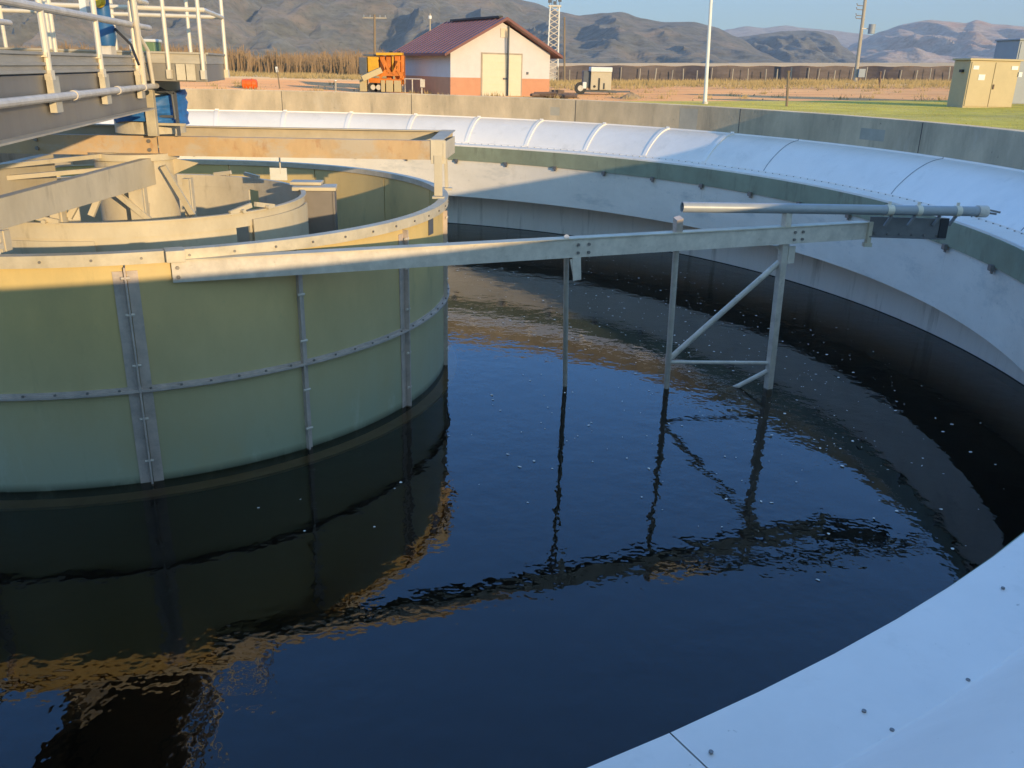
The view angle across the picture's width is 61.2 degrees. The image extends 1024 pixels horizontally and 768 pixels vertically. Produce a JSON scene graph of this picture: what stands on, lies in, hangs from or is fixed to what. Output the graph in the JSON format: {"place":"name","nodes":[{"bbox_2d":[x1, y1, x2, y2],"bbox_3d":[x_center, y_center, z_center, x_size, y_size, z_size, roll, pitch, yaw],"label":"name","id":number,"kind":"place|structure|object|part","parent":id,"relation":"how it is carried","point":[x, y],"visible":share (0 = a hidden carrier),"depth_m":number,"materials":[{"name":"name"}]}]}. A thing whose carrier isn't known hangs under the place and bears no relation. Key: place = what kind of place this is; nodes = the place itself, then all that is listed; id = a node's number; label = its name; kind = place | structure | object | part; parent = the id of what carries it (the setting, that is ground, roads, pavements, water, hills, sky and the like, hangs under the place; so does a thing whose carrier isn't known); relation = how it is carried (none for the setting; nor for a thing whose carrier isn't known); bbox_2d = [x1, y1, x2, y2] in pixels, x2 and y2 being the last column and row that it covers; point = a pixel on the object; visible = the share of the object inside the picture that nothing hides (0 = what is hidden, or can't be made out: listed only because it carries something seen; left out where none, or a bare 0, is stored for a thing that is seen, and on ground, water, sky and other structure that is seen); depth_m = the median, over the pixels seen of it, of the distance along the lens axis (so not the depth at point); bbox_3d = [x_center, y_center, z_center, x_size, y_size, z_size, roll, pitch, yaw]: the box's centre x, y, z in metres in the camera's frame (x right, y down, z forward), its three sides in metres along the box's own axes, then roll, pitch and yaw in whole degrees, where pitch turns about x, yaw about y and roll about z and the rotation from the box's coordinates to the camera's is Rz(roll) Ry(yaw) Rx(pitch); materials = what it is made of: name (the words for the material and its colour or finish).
{"place":"outdoors","nodes":[
{"label":"outdoors","id":0,"kind":"place"},
{"bbox_2d":[241,78,257,88],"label":"orange barrel","id":1,"kind":"object","parent":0,"point":[246,82],"visible":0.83,"depth_m":60.36,"materials":[{"name":"plastic"}]},
{"bbox_2d":[0,0,799,62],"bbox_3d":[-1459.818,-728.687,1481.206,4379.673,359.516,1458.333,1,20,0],"label":"mountains","id":2,"kind":"structure","parent":0,"point":[295,26],"depth_m":1387.22,"materials":[{"name":"grey stone"}]},
{"bbox_2d":[180,75,949,100],"bbox_3d":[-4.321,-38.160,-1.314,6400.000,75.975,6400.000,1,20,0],"label":"ground","id":3,"kind":"structure","parent":0,"point":[684,93],"depth_m":66.55,"materials":[{"name":"brown soil"}]},
{"bbox_2d":[8,38,387,74],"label":"dry brush","id":4,"kind":"object","parent":3,"relation":"on","point":[342,63],"visible":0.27,"depth_m":146.52,"materials":[{"name":"brown plant"}]},
{"bbox_2d":[275,67,279,88],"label":"marker post","id":5,"kind":"object","parent":3,"relation":"on","point":[276,68],"visible":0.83,"depth_m":62.30,"materials":[{"name":"brown wood"}]},
{"bbox_2d":[363,14,386,77],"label":"utility pole","id":6,"kind":"object","parent":3,"relation":"on","point":[374,17],"visible":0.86,"depth_m":97.15,"materials":[{"name":"brown wood"}]},
{"bbox_2d":[359,51,405,92],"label":"tow chipper","id":7,"kind":"object","parent":3,"relation":"on","point":[389,66],"visible":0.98,"depth_m":58.12,"materials":[{"name":"orange paint"}]},
{"bbox_2d":[404,78,424,93],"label":"pipe stand","id":8,"kind":"object","parent":3,"relation":"on","point":[422,82],"visible":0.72,"depth_m":57.47,"materials":[{"name":"metal"}]},
{"bbox_2d":[428,13,431,30],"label":"utility pole","id":9,"kind":"object","parent":3,"relation":"on","point":[429,17],"visible":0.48,"depth_m":87.70,"materials":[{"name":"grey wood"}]},
{"bbox_2d":[392,16,562,95],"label":"shed","id":10,"kind":"structure","parent":3,"relation":"on","point":[464,56],"depth_m":57.81,"materials":[{"name":"paint"}]},
{"bbox_2d":[482,54,520,95],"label":"door","id":11,"kind":"structure","parent":10,"relation":"in","point":[494,66],"depth_m":57.83,"materials":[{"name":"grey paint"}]},
{"bbox_2d":[507,26,509,94],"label":"light pole","id":12,"kind":"object","parent":3,"relation":"on","point":[508,60],"visible":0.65,"depth_m":57.72,"materials":[{"name":"white metal"}]},
{"bbox_2d":[530,90,576,97],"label":"pipe pile","id":13,"kind":"object","parent":3,"relation":"on","point":[560,93],"visible":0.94,"depth_m":53.44,"materials":[{"name":"metal"}]},
{"bbox_2d":[548,0,561,79],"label":"lattice tower","id":14,"kind":"structure","parent":3,"relation":"on","point":[558,12],"depth_m":118.11,"materials":[{"name":"grey metal"}]},
{"bbox_2d":[181,80,933,100],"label":"gravel stones","id":15,"kind":"object","parent":3,"relation":"on","point":[613,95],"visible":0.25,"depth_m":62.11,"materials":[{"name":"brown gravel"}]},
{"bbox_2d":[563,17,564,79],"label":"utility pole","id":16,"kind":"object","parent":3,"relation":"on","point":[564,53],"visible":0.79,"depth_m":104.72,"materials":[{"name":"brown wood"}]},
{"bbox_2d":[196,80,949,100],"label":"dry weeds","id":17,"kind":"object","parent":3,"relation":"on","point":[645,91],"visible":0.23,"depth_m":57.62,"materials":[{"name":"plant"}]},
{"bbox_2d":[158,88,1023,618],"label":"tank wall","id":18,"kind":"structure","parent":3,"relation":"on","point":[960,286],"depth_m":18.15,"materials":[{"name":"concrete"}]},
{"bbox_2d":[96,119,113,123],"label":"launder cover","id":19,"kind":"object","parent":18,"relation":"on","point":[109,122],"visible":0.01,"depth_m":21.74,"materials":[{"name":"plastic"}]},
{"bbox_2d":[0,0,229,146],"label":"walkway bridge","id":20,"kind":"structure","parent":18,"relation":"on","point":[49,87],"depth_m":8.05,"materials":[{"name":"metal"}]},
{"bbox_2d":[78,0,139,64],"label":"drive motor","id":21,"kind":"object","parent":20,"relation":"on","point":[108,37],"visible":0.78,"depth_m":9.04,"materials":[{"name":"metal"}]},
{"bbox_2d":[129,39,161,50],"bbox_3d":[-4.389,-4.004,10.362,0.340,0.232,0.230,1,20,0],"label":"control box","id":22,"kind":"object","parent":20,"relation":"on","point":[153,44],"visible":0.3,"depth_m":10.27,"materials":[{"name":"green paint"}]},
{"bbox_2d":[187,109,214,125],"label":"launder cover","id":23,"kind":"object","parent":18,"relation":"on","point":[197,117],"visible":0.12,"depth_m":22.55,"materials":[{"name":"plastic"}]},
{"bbox_2d":[214,109,282,126],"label":"launder cover","id":24,"kind":"object","parent":18,"relation":"on","point":[259,118],"visible":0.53,"depth_m":22.76,"materials":[{"name":"plastic"}]},
{"bbox_2d":[280,110,348,127],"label":"launder cover","id":25,"kind":"object","parent":18,"relation":"on","point":[311,119],"visible":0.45,"depth_m":22.89,"materials":[{"name":"plastic"}]},
{"bbox_2d":[344,111,413,128],"bbox_3d":[-3.592,-6.725,22.672,1.804,0.698,1.334,5,20,11],"label":"launder cover","id":26,"kind":"object","parent":18,"relation":"on","point":[375,120],"visible":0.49,"depth_m":22.82,"materials":[{"name":"plastic"}]},
{"bbox_2d":[407,113,475,145],"bbox_3d":[-1.949,-6.574,22.366,1.804,0.698,1.334,8,21,18],"label":"launder cover","id":27,"kind":"object","parent":18,"relation":"on","point":[460,125],"visible":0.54,"depth_m":22.50,"materials":[{"name":"plastic"}]},
{"bbox_2d":[460,116,537,149],"bbox_3d":[-0.370,-6.346,21.845,1.804,0.698,1.334,12,22,26],"label":"launder cover","id":28,"kind":"object","parent":18,"relation":"on","point":[498,133],"visible":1,"depth_m":21.87,"materials":[{"name":"plastic"}]},
{"bbox_2d":[0,223,1023,767],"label":"water","id":29,"kind":"structure","parent":18,"relation":"in","point":[476,587],"depth_m":7.75,"materials":[{"name":"liquid"}]},
{"bbox_2d":[257,257,996,580],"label":"foam flecks","id":30,"kind":"object","parent":29,"relation":"on","point":[692,391],"visible":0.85,"depth_m":11.65,"materials":[{"name":"white"}]},
{"bbox_2d":[519,119,601,153],"bbox_3d":[1.113,-6.047,21.119,1.804,0.698,1.334,15,24,33],"label":"launder cover","id":31,"kind":"object","parent":18,"relation":"on","point":[565,137],"visible":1,"depth_m":21.14,"materials":[{"name":"plastic"}]},
{"bbox_2d":[576,122,664,159],"bbox_3d":[2.470,-5.681,20.204,1.804,0.698,1.334,20,27,41],"label":"launder cover","id":32,"kind":"object","parent":18,"relation":"on","point":[621,141],"visible":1,"depth_m":20.21,"materials":[{"name":"plastic"}]},
{"bbox_2d":[588,733,705,767],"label":"launder cover","id":33,"kind":"object","parent":18,"relation":"on","point":[668,750],"visible":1,"depth_m":2.45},
{"bbox_2d":[634,126,727,166],"bbox_3d":[3.676,-5.256,19.116,1.334,0.698,1.804,-14,25,-35],"label":"launder cover","id":34,"kind":"object","parent":18,"relation":"on","point":[681,147],"visible":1,"depth_m":19.13,"materials":[{"name":"plastic"}]},
{"bbox_2d":[692,132,797,174],"bbox_3d":[4.705,-4.781,17.879,1.334,0.698,1.804,-10,23,-28],"label":"launder cover","id":35,"kind":"object","parent":18,"relation":"on","point":[746,154],"visible":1,"depth_m":17.85,"materials":[{"name":"plastic"}]},
{"bbox_2d":[749,139,942,197],"bbox_3d":[5.882,-3.941,15.681,1.343,0.678,3.663,-6,21,-20],"label":"launder cover","id":36,"kind":"object","parent":18,"relation":"on","point":[866,172],"visible":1,"depth_m":15.59,"materials":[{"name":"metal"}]},
{"bbox_2d":[670,533,1023,767],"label":"launder cover","id":37,"kind":"object","parent":18,"relation":"on","point":[936,681],"visible":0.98,"depth_m":2.65,"materials":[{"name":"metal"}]},
{"bbox_2d":[870,157,1023,234],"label":"launder cover","id":38,"kind":"object","parent":18,"relation":"on","point":[944,181],"visible":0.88,"depth_m":12.76,"materials":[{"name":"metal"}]},
{"bbox_2d":[990,228,1023,249],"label":"launder cover","id":39,"kind":"object","parent":18,"relation":"on","point":[1016,240],"visible":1,"depth_m":10.68,"materials":[{"name":"plastic"}]},
{"label":"sludge bed","id":40,"kind":"structure","parent":18,"relation":"in","visible":0},
{"bbox_2d":[87,148,180,221],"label":"column","id":41,"kind":"structure","parent":40,"relation":"on","point":[163,200],"depth_m":11.30,"materials":[{"name":"beige concrete"}]},
{"bbox_2d":[0,152,197,253],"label":"support beam","id":42,"kind":"structure","parent":41,"relation":"attached to","point":[32,187],"depth_m":10.07,"materials":[{"name":"beige metal"}]},
{"bbox_2d":[1,171,337,266],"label":"inlet well","id":43,"kind":"object","parent":40,"relation":"on","point":[226,214],"visible":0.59,"depth_m":10.64,"materials":[{"name":"beige metal"}]},
{"bbox_2d":[0,159,449,491],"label":"feedwell drum","id":44,"kind":"object","parent":40,"relation":"on","point":[140,367],"visible":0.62,"depth_m":8.70,"materials":[{"name":"metal"}]},
{"bbox_2d":[0,124,454,198],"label":"support beam","id":45,"kind":"structure","parent":44,"relation":"on","point":[436,148],"depth_m":11.43,"materials":[{"name":"metal"}]},
{"bbox_2d":[114,81,189,133],"bbox_3d":[-4.748,-3.633,11.356,0.972,0.640,1.004,1,20,0],"label":"drive unit","id":46,"kind":"object","parent":45,"relation":"on","point":[133,124],"visible":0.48,"depth_m":11.11,"materials":[{"name":"blue metal"}]},
{"bbox_2d":[270,158,286,179],"bbox_3d":[-3.350,-3.153,12.383,0.240,0.462,0.024,1,20,0],"label":"hanger plate","id":47,"kind":"object","parent":45,"relation":"hanging from","point":[279,173],"visible":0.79,"depth_m":12.42,"materials":[{"name":"white paint"}]},
{"bbox_2d":[163,201,1000,388],"bbox_3d":[1.212,-0.883,10.650,9.985,2.711,1.699,-5,21,-18],"label":"skimmer arm","id":48,"kind":"object","parent":44,"relation":"attached to","point":[780,238],"visible":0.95,"depth_m":10.15},
{"bbox_2d":[574,67,629,93],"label":"trailer generator","id":49,"kind":"object","parent":3,"relation":"on","point":[596,79],"visible":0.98,"depth_m":61.32,"materials":[{"name":"white paint"}]},
{"bbox_2d":[619,92,640,98],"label":"rubble heap","id":50,"kind":"object","parent":3,"relation":"on","point":[632,95],"visible":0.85,"depth_m":53.86,"materials":[{"name":"beige stone"}]},
{"bbox_2d":[556,65,953,81],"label":"fence","id":51,"kind":"object","parent":3,"relation":"on","point":[659,72],"visible":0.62,"depth_m":120.04,"materials":[{"name":"grey wood"}]},
{"bbox_2d":[623,100,1023,129],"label":"lawn","id":52,"kind":"structure","parent":3,"relation":"on","point":[913,113],"depth_m":37.58,"materials":[{"name":"green plant"}]},
{"bbox_2d":[702,0,712,103],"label":"lamp post","id":53,"kind":"object","parent":52,"relation":"on","point":[705,101],"visible":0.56,"depth_m":42.87,"materials":[{"name":"grey metal"}]},
{"bbox_2d":[785,71,790,105],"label":"post","id":54,"kind":"object","parent":52,"relation":"on","point":[787,86],"visible":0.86,"depth_m":40.58,"materials":[{"name":"brown wood"}]},
{"bbox_2d":[947,58,1023,107],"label":"electrical cabinet","id":55,"kind":"object","parent":52,"relation":"on","point":[982,83],"visible":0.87,"depth_m":39.18,"materials":[{"name":"beige metal"}]},
{"bbox_3d":[21.120,-13.525,39.087,1.103,1.894,0.049,0,20,-5],"label":"door","id":56,"kind":"part","parent":55,"relation":"part of","materials":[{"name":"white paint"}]},
{"bbox_3d":[22.245,-13.527,39.165,1.103,1.894,0.080,0,20,-5],"label":"door","id":57,"kind":"part","parent":55,"relation":"part of","materials":[{"name":"beige metal"}]},
{"bbox_2d":[993,38,1023,103],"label":"electrical cabinet","id":58,"kind":"object","parent":52,"relation":"on","point":[1009,48],"visible":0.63,"depth_m":42.90,"materials":[{"name":"grey metal"}]},
{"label":"door","id":59,"kind":"part","parent":58,"relation":"part of","materials":[{"name":"beige metal"}]},
{"bbox_2d":[853,0,875,82],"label":"utility pole","id":60,"kind":"object","parent":3,"relation":"on","point":[858,72],"visible":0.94,"depth_m":109.12,"materials":[{"name":"grey wood"}]},
{"bbox_2d":[878,71,881,84],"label":"post","id":61,"kind":"object","parent":3,"relation":"on","point":[880,72],"visible":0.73,"depth_m":86.38,"materials":[{"name":"brown wood"}]},
{"bbox_2d":[229,70,950,88],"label":"dry grass","id":62,"kind":"structure","parent":0,"point":[781,83],"depth_m":99.08,"materials":[{"name":"plant"}]},
{"bbox_2d":[549,63,954,75],"bbox_3d":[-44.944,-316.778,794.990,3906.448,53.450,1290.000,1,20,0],"label":"dry field","id":63,"kind":"structure","parent":0,"point":[552,70],"depth_m":561.45,"materials":[{"name":"beige plant"}]},
{"bbox_2d":[524,0,1023,34],"label":"sky","id":64,"kind":"structure","parent":0,"point":[837,15],"materials":[{"name":"blue"}]},
{"bbox_2d":[723,25,870,47],"bbox_3d":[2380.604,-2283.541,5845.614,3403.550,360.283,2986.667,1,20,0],"label":"mountains","id":65,"kind":"structure","parent":0,"point":[846,39],"depth_m":6840.90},
{"bbox_2d":[739,30,878,62],"bbox_3d":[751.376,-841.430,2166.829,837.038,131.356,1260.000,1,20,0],"label":"mountains","id":66,"kind":"structure","parent":0,"point":[803,46],"depth_m":2197.57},
{"bbox_2d":[847,20,1023,62],"bbox_3d":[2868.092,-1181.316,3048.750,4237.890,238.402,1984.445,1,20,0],"label":"mountains","id":67,"kind":"structure","parent":0,"point":[931,41],"depth_m":3144.86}
]}

